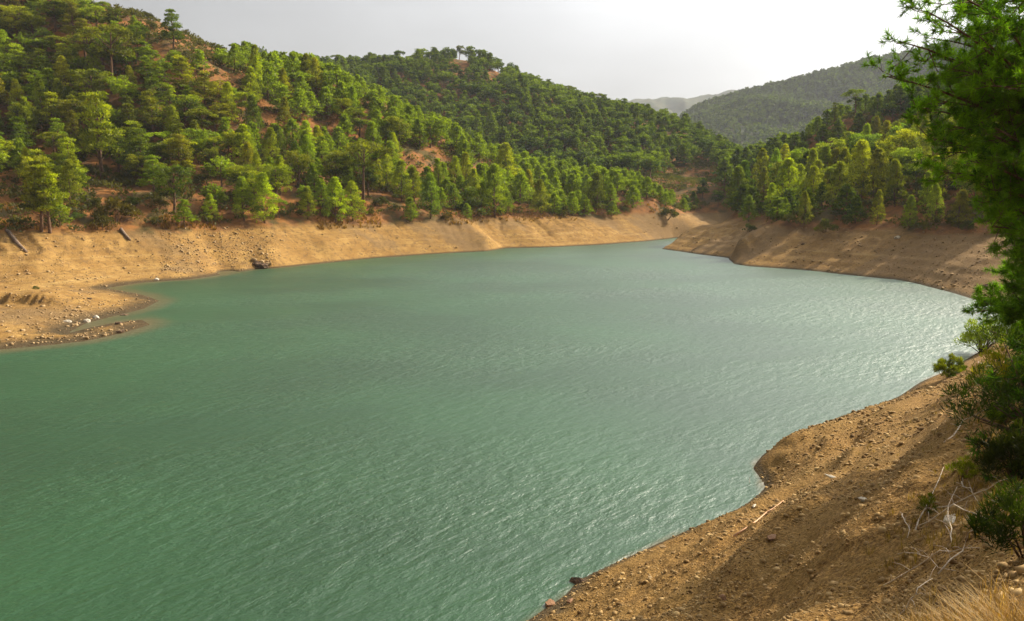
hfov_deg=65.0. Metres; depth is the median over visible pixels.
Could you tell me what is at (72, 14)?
pine tree
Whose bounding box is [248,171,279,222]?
pine tree
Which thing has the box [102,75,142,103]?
pine tree
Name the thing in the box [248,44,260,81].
pine tree
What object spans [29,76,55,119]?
pine tree
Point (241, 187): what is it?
pine tree
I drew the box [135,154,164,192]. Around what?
pine tree
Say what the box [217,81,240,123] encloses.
pine tree
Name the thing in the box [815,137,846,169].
pine tree
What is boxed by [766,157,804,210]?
pine tree
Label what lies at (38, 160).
pine tree
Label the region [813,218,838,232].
shrub
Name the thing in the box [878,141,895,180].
pine tree
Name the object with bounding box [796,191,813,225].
pine tree
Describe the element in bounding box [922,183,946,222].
pine tree
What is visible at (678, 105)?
mountains
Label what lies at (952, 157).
pine tree
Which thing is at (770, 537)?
rock
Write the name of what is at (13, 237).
log
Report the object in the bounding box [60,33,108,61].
pine tree
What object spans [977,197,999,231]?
pine tree
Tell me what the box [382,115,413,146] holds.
pine tree
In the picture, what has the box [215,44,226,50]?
pine tree
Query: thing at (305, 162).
pine tree
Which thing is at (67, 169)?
pine tree
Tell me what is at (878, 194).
pine tree
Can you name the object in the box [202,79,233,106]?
pine tree
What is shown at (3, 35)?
pine tree
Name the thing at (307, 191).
pine tree
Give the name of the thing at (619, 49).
sky
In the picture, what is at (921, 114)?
pine tree
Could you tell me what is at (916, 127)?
pine tree
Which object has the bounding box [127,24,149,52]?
pine tree
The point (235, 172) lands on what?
pine tree
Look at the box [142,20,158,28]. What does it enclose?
shrub
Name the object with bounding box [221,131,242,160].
pine tree
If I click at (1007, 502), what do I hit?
shrub
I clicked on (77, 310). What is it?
bank stones
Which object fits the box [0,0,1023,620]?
ground
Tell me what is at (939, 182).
pine tree
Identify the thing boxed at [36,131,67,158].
pine tree
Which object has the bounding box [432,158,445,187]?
pine tree
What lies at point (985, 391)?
shrub
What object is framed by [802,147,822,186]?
pine tree
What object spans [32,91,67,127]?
pine tree
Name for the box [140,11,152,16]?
shrub
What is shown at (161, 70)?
pine tree
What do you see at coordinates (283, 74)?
pine tree
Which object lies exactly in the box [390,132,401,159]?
pine tree
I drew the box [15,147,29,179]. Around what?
pine tree
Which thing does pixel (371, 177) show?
pine tree
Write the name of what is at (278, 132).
pine tree
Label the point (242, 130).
pine tree
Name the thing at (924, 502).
shrub
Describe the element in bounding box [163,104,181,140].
pine tree
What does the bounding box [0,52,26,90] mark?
pine tree
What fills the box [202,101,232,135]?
pine tree
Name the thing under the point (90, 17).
pine tree
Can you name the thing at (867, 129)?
pine tree
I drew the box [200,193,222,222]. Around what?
pine tree
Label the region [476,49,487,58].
pine tree
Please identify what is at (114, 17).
pine tree
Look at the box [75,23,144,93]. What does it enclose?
pine tree
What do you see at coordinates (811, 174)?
pine tree
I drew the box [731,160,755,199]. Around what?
pine tree
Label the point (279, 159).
pine tree
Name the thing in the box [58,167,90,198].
pine tree
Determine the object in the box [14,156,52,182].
pine tree
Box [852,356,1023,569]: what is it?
dead branches
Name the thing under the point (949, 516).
dead branch
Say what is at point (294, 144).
pine tree
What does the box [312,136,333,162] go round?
pine tree
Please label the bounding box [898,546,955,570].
dead branch
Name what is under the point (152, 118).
pine tree
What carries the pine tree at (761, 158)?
on the ground at (392, 236)
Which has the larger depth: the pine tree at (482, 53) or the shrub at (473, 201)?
the pine tree at (482, 53)
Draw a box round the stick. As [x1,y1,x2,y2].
[733,500,783,536]
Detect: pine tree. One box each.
[0,0,24,28]
[0,4,40,43]
[0,16,15,38]
[0,29,14,57]
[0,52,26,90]
[0,73,11,106]
[0,132,11,156]
[0,139,15,153]
[0,143,8,172]
[4,43,32,83]
[4,101,41,124]
[6,78,32,114]
[6,117,35,146]
[14,96,42,144]
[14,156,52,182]
[15,11,50,38]
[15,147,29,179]
[17,72,42,102]
[18,154,57,231]
[21,68,47,108]
[26,48,52,73]
[26,162,71,233]
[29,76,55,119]
[29,148,56,177]
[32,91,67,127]
[33,0,67,31]
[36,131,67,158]
[43,35,70,55]
[43,152,63,178]
[45,117,68,158]
[47,55,77,97]
[49,78,63,106]
[51,43,74,81]
[52,137,87,173]
[55,0,83,28]
[55,98,88,135]
[56,86,75,116]
[56,159,86,205]
[57,135,97,167]
[58,0,83,41]
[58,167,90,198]
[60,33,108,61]
[60,90,89,110]
[62,110,83,141]
[62,152,86,189]
[67,68,113,93]
[70,18,94,56]
[73,89,125,179]
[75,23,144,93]
[76,6,114,26]
[83,43,103,79]
[84,44,109,70]
[89,134,119,158]
[91,74,114,119]
[92,37,135,74]
[101,6,123,23]
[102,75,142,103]
[102,128,132,171]
[114,95,143,126]
[115,128,157,177]
[116,103,139,135]
[121,120,155,154]
[121,153,148,186]
[122,65,140,102]
[126,120,142,149]
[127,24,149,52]
[134,71,168,105]
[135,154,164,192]
[136,88,166,140]
[137,60,178,99]
[142,160,166,185]
[144,131,173,158]
[149,142,175,164]
[150,163,195,214]
[157,137,197,175]
[159,84,181,114]
[161,8,184,49]
[162,133,196,174]
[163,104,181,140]
[166,94,207,136]
[168,55,196,99]
[168,122,194,158]
[170,127,211,168]
[183,108,218,129]
[186,90,207,119]
[187,119,208,162]
[192,70,218,115]
[195,136,230,168]
[197,147,222,178]
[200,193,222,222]
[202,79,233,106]
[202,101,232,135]
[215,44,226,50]
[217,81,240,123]
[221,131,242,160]
[224,123,259,165]
[225,164,258,200]
[232,176,261,221]
[234,125,259,158]
[235,92,259,123]
[236,66,263,101]
[236,141,253,167]
[243,94,265,137]
[245,55,267,94]
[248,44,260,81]
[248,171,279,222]
[251,152,263,176]
[256,164,295,202]
[260,127,281,163]
[269,124,286,158]
[271,155,292,195]
[274,68,294,98]
[275,96,291,134]
[283,149,315,187]
[287,140,303,173]
[294,53,316,93]
[294,130,314,155]
[296,120,317,152]
[297,186,319,219]
[300,134,319,170]
[308,57,323,96]
[311,125,326,151]
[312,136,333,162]
[318,176,352,222]
[319,150,354,188]
[330,97,352,117]
[337,180,367,219]
[341,107,367,137]
[343,139,395,202]
[347,85,362,121]
[351,141,366,178]
[359,164,380,195]
[369,158,385,191]
[372,147,382,173]
[378,153,397,188]
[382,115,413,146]
[383,140,400,177]
[389,160,414,202]
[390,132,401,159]
[402,166,423,201]
[414,173,442,218]
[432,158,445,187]
[443,155,462,187]
[456,45,464,59]
[459,152,471,178]
[465,168,483,199]
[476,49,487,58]
[478,163,512,217]
[492,142,521,192]
[524,169,534,198]
[529,179,551,214]
[584,171,608,212]
[677,116,689,133]
[721,165,749,211]
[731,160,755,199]
[751,148,772,186]
[756,166,770,200]
[762,182,776,215]
[766,148,782,186]
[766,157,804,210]
[771,144,790,177]
[771,161,797,187]
[775,163,789,191]
[786,147,806,163]
[794,164,806,192]
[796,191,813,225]
[798,164,824,204]
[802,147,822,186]
[805,159,826,199]
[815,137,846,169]
[818,145,835,181]
[821,161,854,205]
[823,164,843,193]
[824,147,840,181]
[827,102,841,124]
[827,146,856,197]
[838,131,856,159]
[840,89,865,118]
[841,139,877,197]
[846,133,883,154]
[852,141,881,192]
[855,122,872,158]
[857,147,888,199]
[859,0,1023,346]
[868,189,885,224]
[871,115,881,134]
[875,128,927,188]
[878,120,890,141]
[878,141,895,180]
[882,158,908,206]
[885,121,905,163]
[886,125,904,150]
[889,146,926,198]
[900,194,920,229]
[906,128,919,163]
[910,111,935,149]
[910,123,936,143]
[912,118,937,162]
[912,133,931,173]
[913,170,936,211]
[919,155,946,200]
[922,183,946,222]
[928,113,940,137]
[933,120,959,171]
[938,105,946,123]
[939,113,951,121]
[941,147,963,185]
[947,189,974,227]
[948,137,974,193]
[954,158,988,208]
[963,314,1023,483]
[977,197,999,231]
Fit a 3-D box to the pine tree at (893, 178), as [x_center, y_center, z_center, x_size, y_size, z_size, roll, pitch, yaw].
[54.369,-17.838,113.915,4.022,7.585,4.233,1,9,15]
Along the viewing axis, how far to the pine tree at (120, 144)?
122.06 m
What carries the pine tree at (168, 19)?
on the ground at (392, 236)
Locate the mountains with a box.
[628,46,994,143]
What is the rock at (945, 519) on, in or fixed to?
on the ground at (392, 236)
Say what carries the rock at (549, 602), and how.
on the ground at (392, 236)
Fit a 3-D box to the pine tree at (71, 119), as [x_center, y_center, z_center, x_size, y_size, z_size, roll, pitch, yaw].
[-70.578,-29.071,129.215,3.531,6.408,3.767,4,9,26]
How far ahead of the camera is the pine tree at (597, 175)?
169.18 m
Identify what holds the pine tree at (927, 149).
on the ground at (392, 236)
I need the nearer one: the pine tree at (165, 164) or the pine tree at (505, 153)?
the pine tree at (165, 164)
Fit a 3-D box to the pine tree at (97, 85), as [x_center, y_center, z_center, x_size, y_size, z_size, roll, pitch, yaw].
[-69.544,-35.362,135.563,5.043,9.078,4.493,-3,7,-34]
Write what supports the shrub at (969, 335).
on the ground at (392, 236)
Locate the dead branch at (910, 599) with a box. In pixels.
[894,566,935,618]
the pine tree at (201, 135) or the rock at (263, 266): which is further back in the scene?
the pine tree at (201, 135)
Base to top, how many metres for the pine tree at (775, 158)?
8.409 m
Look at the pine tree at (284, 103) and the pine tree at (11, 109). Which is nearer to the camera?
the pine tree at (11, 109)
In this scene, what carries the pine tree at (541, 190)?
on the ground at (392, 236)
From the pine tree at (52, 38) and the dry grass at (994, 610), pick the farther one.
the pine tree at (52, 38)
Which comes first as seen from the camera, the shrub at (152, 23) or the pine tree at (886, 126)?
the pine tree at (886, 126)
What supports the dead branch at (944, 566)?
on the ground at (392, 236)
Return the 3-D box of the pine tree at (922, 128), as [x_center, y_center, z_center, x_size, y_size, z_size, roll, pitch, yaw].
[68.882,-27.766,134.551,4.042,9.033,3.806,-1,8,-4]
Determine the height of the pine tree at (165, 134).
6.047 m
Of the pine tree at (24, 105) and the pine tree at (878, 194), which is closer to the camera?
the pine tree at (878, 194)
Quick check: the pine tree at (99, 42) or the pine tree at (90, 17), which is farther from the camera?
the pine tree at (90, 17)
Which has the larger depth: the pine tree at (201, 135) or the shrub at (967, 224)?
the pine tree at (201, 135)
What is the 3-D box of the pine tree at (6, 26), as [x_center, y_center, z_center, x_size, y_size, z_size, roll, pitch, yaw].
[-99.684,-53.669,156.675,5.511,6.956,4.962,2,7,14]
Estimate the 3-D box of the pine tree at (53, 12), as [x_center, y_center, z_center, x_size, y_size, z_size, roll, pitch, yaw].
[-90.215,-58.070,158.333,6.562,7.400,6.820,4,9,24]
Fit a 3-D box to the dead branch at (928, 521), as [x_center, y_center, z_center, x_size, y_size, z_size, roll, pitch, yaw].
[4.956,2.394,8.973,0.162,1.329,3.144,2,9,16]
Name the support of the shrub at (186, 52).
on the ground at (392, 236)
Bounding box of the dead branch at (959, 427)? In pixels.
[944,407,985,442]
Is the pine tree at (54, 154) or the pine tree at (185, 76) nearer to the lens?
the pine tree at (54, 154)
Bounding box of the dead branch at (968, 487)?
[956,477,978,502]
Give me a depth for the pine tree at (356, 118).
160.55 m
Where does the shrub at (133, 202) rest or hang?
on the ground at (392, 236)
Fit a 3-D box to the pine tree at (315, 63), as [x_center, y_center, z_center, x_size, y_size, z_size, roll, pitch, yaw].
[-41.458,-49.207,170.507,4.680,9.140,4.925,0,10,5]
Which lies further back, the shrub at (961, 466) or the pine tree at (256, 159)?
the pine tree at (256, 159)
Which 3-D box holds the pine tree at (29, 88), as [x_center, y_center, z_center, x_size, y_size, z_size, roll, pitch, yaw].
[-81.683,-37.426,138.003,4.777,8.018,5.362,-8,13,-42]
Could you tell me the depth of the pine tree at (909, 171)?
115.72 m
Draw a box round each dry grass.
[0,201,668,229]
[850,548,1023,620]
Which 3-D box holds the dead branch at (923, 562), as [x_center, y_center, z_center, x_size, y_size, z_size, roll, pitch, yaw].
[4.105,2.527,7.808,0.392,1.562,2.420,1,8,10]
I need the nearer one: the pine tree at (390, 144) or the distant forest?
the pine tree at (390, 144)
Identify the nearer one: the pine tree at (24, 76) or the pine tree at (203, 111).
the pine tree at (203, 111)
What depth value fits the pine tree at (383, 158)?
145.18 m
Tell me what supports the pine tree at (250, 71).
on the ground at (392, 236)
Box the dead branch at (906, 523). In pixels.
[901,514,909,537]
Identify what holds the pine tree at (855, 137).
on the ground at (392, 236)
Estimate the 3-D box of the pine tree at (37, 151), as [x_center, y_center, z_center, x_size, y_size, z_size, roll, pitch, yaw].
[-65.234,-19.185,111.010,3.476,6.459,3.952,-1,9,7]
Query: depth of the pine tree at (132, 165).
116.83 m
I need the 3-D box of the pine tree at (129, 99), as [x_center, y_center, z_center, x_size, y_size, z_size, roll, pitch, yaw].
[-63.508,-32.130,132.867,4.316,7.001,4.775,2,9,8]
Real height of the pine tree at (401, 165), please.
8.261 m
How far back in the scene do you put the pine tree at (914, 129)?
131.09 m
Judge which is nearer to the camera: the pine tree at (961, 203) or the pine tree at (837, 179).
the pine tree at (961, 203)
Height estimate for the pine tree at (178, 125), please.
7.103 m
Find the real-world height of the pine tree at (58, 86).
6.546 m
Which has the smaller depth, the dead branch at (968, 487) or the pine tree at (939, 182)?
the dead branch at (968, 487)
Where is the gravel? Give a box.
[533,349,1023,620]
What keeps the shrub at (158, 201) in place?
on the ground at (392, 236)
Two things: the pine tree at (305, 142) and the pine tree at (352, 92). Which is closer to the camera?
the pine tree at (305, 142)
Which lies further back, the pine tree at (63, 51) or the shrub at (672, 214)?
the shrub at (672, 214)
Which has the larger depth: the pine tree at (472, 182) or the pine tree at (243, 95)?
the pine tree at (472, 182)
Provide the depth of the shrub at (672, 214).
179.28 m
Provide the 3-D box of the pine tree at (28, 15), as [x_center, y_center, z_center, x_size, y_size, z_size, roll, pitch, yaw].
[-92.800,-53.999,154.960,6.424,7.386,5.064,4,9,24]
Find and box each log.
[5,229,27,252]
[119,228,130,240]
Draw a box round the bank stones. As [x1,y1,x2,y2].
[0,218,988,345]
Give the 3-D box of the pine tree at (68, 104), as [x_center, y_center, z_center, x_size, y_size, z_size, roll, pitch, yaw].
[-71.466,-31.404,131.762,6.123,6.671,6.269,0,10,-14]
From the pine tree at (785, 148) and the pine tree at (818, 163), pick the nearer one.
the pine tree at (818, 163)
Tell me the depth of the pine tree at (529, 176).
171.15 m
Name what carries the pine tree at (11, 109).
on the ground at (392, 236)
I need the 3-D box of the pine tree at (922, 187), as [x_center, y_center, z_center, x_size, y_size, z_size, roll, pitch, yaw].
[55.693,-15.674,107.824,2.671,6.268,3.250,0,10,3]
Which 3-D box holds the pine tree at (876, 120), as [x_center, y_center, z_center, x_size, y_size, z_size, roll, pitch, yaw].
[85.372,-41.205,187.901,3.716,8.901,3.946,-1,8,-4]
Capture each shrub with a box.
[70,212,86,219]
[81,198,101,209]
[89,210,119,228]
[90,196,145,221]
[122,196,141,205]
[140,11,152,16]
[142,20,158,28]
[145,197,169,208]
[179,50,193,56]
[200,174,211,181]
[370,196,389,205]
[440,213,452,220]
[455,195,490,216]
[659,207,679,219]
[742,223,756,231]
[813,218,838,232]
[915,492,938,514]
[932,352,966,377]
[939,324,1023,440]
[942,455,980,481]
[952,317,1007,352]
[959,220,976,230]
[963,472,1023,557]
[965,344,1016,395]
[972,417,1023,484]
[978,313,1021,343]
[984,399,1011,423]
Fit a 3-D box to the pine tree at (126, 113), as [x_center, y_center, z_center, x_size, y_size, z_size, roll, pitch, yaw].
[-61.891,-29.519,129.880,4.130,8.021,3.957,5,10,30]
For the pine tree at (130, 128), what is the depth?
126.82 m
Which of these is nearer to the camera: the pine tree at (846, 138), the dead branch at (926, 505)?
the dead branch at (926, 505)
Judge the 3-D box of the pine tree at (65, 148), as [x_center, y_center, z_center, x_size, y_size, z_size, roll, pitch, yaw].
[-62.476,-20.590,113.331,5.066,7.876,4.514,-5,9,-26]
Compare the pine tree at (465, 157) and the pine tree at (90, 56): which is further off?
the pine tree at (465, 157)
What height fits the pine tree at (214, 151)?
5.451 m
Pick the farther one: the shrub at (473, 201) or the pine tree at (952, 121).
the shrub at (473, 201)
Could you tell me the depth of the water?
35.62 m
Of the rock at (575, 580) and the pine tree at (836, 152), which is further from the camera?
the pine tree at (836, 152)
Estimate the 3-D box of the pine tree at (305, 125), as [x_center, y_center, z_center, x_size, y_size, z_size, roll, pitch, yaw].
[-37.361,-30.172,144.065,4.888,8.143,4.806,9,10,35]
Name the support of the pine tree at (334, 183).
on the ground at (392, 236)
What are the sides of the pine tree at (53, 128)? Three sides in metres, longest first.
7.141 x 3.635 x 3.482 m
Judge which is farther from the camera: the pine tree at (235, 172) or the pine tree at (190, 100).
the pine tree at (190, 100)
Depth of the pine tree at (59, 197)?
93.80 m
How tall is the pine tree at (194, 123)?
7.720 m
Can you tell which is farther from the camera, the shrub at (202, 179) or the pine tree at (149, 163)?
the shrub at (202, 179)
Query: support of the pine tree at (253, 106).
on the ground at (392, 236)
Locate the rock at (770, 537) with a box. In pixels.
[767,534,775,540]
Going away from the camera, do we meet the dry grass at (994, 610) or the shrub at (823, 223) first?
the dry grass at (994, 610)
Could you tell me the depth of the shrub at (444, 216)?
140.98 m
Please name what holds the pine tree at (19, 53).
on the ground at (392, 236)
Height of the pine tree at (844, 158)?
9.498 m
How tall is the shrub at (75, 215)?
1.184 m
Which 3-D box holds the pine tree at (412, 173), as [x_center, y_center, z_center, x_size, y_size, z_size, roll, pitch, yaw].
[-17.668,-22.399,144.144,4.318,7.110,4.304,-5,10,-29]
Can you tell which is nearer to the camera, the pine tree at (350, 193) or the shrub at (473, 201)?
the pine tree at (350, 193)
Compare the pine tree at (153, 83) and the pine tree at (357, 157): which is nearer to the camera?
the pine tree at (153, 83)
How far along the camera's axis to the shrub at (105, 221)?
99.95 m
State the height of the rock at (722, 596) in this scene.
0.099 m
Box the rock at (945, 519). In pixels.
[943,514,955,524]
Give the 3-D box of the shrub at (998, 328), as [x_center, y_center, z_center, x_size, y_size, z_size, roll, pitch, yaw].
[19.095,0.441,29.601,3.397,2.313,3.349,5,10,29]
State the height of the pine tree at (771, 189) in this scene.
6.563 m
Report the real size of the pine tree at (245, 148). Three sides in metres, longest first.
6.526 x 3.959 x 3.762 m
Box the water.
[0,238,1016,620]
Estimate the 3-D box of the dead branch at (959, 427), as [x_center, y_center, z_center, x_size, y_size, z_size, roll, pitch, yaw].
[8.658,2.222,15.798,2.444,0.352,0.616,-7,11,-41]
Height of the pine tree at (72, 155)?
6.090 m
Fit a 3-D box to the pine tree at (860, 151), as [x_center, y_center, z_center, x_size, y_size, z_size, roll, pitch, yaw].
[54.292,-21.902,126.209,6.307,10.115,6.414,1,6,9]
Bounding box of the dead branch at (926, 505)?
[915,467,943,529]
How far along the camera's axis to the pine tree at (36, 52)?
145.95 m
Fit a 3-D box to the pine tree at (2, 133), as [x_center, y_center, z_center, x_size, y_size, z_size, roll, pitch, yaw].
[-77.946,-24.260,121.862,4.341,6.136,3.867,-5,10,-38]
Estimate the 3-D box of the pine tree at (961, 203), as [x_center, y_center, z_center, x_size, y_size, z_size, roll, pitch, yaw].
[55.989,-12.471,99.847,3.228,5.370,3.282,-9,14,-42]
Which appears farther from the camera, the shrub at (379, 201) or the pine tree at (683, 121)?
the pine tree at (683, 121)
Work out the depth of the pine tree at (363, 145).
134.86 m
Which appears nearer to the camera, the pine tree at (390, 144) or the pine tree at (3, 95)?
the pine tree at (3, 95)
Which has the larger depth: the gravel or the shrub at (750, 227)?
the shrub at (750, 227)
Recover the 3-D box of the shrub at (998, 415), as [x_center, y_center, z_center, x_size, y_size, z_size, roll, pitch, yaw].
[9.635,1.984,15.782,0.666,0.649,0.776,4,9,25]
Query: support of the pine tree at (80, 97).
on the ground at (392, 236)
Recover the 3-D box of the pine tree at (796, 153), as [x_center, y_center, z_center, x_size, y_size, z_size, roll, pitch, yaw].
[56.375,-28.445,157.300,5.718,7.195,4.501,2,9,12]
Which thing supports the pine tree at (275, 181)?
on the ground at (392, 236)
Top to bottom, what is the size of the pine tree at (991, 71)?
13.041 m
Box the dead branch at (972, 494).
[937,478,1007,507]
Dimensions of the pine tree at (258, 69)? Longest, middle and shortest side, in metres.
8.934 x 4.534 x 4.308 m
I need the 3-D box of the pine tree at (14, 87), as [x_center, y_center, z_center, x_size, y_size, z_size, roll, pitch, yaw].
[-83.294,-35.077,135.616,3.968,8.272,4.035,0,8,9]
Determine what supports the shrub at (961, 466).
on the ground at (392, 236)
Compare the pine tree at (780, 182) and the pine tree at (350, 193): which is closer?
the pine tree at (350, 193)
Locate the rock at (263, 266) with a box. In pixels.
[259,263,268,268]
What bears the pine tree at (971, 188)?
on the ground at (392, 236)
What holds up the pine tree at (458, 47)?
on the ground at (392, 236)
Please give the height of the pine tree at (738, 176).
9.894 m
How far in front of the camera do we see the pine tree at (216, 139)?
127.59 m
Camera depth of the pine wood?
195.78 m
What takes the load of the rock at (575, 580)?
on the ground at (392, 236)
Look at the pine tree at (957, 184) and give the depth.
108.52 m
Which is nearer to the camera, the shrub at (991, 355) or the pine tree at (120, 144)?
the shrub at (991, 355)
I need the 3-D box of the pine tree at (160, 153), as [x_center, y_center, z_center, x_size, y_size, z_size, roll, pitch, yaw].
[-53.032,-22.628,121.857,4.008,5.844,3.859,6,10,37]
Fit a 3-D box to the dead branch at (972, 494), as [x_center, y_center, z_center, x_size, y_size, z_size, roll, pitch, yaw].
[5.543,2.252,9.768,0.158,1.426,2.776,2,9,14]
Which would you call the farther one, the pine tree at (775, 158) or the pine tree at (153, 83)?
the pine tree at (775, 158)
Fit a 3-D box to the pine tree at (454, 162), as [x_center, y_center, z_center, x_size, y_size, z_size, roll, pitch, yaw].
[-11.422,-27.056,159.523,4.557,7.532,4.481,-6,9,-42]
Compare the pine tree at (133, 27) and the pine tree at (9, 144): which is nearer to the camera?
the pine tree at (9, 144)
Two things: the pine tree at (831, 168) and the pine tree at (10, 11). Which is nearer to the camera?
the pine tree at (831, 168)
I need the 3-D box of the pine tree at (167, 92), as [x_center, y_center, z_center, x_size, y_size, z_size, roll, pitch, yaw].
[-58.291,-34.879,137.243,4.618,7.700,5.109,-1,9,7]
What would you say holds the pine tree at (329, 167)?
on the ground at (392, 236)
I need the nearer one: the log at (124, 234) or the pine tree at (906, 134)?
the log at (124, 234)
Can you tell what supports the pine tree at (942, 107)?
on the ground at (392, 236)
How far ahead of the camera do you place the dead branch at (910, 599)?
6.55 m
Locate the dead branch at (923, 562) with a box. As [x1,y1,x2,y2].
[883,545,979,585]
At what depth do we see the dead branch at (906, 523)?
11.02 m
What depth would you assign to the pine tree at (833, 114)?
204.61 m
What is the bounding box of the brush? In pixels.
[0,0,1010,232]
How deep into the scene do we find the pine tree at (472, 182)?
153.68 m
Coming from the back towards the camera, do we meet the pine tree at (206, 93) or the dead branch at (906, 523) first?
the pine tree at (206, 93)
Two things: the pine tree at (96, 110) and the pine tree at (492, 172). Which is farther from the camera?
the pine tree at (492, 172)
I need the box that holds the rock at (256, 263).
[252,261,261,266]
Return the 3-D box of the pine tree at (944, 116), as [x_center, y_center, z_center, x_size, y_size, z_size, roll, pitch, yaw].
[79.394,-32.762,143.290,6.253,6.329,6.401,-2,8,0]
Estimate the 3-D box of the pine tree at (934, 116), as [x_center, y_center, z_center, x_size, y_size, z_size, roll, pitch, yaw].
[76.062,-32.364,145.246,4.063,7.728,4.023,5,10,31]
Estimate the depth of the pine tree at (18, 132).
124.92 m
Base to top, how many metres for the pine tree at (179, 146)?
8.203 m
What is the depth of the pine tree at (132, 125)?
123.85 m
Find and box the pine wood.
[0,0,977,226]
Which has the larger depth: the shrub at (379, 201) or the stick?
the shrub at (379, 201)
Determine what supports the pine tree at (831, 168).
on the ground at (392, 236)
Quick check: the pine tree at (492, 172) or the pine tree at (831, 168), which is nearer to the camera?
the pine tree at (831, 168)
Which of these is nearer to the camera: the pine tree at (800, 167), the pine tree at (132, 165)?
the pine tree at (132, 165)
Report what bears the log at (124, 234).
on the ground at (392, 236)
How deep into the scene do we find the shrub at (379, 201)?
136.45 m
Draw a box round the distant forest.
[258,36,1014,147]
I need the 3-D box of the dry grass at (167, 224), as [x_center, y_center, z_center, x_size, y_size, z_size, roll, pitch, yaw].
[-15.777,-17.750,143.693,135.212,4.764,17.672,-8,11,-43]
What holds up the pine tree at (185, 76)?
on the ground at (392, 236)
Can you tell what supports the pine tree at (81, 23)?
on the ground at (392, 236)
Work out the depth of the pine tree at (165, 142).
121.19 m
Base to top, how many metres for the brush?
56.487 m
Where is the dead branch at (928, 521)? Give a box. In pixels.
[919,499,975,525]
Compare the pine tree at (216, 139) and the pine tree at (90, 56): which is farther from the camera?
the pine tree at (90, 56)
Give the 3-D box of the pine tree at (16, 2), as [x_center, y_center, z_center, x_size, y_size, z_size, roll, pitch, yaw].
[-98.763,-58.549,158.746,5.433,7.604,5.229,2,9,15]
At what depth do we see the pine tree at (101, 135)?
124.24 m
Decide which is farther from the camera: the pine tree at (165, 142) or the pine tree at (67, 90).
the pine tree at (67, 90)
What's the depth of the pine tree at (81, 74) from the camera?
136.82 m
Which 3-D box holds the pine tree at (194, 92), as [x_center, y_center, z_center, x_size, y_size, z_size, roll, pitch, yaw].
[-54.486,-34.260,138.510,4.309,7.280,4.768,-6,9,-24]
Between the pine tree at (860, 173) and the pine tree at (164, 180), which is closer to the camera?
the pine tree at (164, 180)
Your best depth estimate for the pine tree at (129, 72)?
139.31 m
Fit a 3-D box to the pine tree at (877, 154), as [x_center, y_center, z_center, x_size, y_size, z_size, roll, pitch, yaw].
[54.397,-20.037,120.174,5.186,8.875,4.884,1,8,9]
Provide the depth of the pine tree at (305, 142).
136.81 m
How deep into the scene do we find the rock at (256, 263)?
106.09 m
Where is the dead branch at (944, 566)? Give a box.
[938,510,1003,573]
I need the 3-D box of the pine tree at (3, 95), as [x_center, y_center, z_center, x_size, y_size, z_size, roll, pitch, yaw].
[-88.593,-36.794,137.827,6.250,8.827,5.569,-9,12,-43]
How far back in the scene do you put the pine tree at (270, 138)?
133.08 m
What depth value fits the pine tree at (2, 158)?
110.75 m
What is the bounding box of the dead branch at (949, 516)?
[934,487,962,542]
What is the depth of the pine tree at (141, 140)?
119.05 m
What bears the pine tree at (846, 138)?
on the ground at (392, 236)
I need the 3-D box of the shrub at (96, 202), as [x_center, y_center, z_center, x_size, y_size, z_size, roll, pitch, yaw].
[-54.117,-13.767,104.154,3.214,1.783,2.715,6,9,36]
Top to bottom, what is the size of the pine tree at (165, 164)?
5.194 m
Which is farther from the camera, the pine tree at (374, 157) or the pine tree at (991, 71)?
the pine tree at (374, 157)
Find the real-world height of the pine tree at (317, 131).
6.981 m
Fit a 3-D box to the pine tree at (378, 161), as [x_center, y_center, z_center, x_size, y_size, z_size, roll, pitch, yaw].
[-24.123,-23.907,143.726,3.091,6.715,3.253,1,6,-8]
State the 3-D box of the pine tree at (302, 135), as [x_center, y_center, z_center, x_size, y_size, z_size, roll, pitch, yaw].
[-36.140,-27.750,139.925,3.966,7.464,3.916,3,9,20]
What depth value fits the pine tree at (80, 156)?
118.79 m
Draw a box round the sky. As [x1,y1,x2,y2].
[92,0,1023,101]
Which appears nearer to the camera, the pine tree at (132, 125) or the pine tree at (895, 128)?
the pine tree at (132, 125)
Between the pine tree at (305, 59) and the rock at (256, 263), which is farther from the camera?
the pine tree at (305, 59)
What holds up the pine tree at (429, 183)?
on the ground at (392, 236)
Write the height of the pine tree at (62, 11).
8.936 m
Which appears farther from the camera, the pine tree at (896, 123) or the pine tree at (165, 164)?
the pine tree at (896, 123)
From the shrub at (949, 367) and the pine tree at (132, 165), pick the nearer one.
the shrub at (949, 367)
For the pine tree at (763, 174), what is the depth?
151.31 m
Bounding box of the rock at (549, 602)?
[545,599,554,606]
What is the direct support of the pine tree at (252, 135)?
on the ground at (392, 236)
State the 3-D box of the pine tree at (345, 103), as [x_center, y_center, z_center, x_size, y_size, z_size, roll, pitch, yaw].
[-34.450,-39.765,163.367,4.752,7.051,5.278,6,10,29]
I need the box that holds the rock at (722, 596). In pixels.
[719,594,725,600]
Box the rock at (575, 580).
[569,577,587,583]
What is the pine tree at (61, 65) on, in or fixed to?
on the ground at (392, 236)
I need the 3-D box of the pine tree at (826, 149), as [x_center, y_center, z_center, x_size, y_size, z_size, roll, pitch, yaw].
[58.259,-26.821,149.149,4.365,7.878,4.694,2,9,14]
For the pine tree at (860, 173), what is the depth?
129.13 m
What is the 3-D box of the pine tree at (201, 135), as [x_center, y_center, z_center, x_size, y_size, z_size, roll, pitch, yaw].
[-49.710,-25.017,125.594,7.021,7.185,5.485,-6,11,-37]
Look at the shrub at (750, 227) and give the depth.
131.50 m
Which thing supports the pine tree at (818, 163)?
on the ground at (392, 236)
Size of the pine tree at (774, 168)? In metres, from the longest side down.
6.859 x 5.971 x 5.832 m
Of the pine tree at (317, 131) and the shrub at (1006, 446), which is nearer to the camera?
the shrub at (1006, 446)

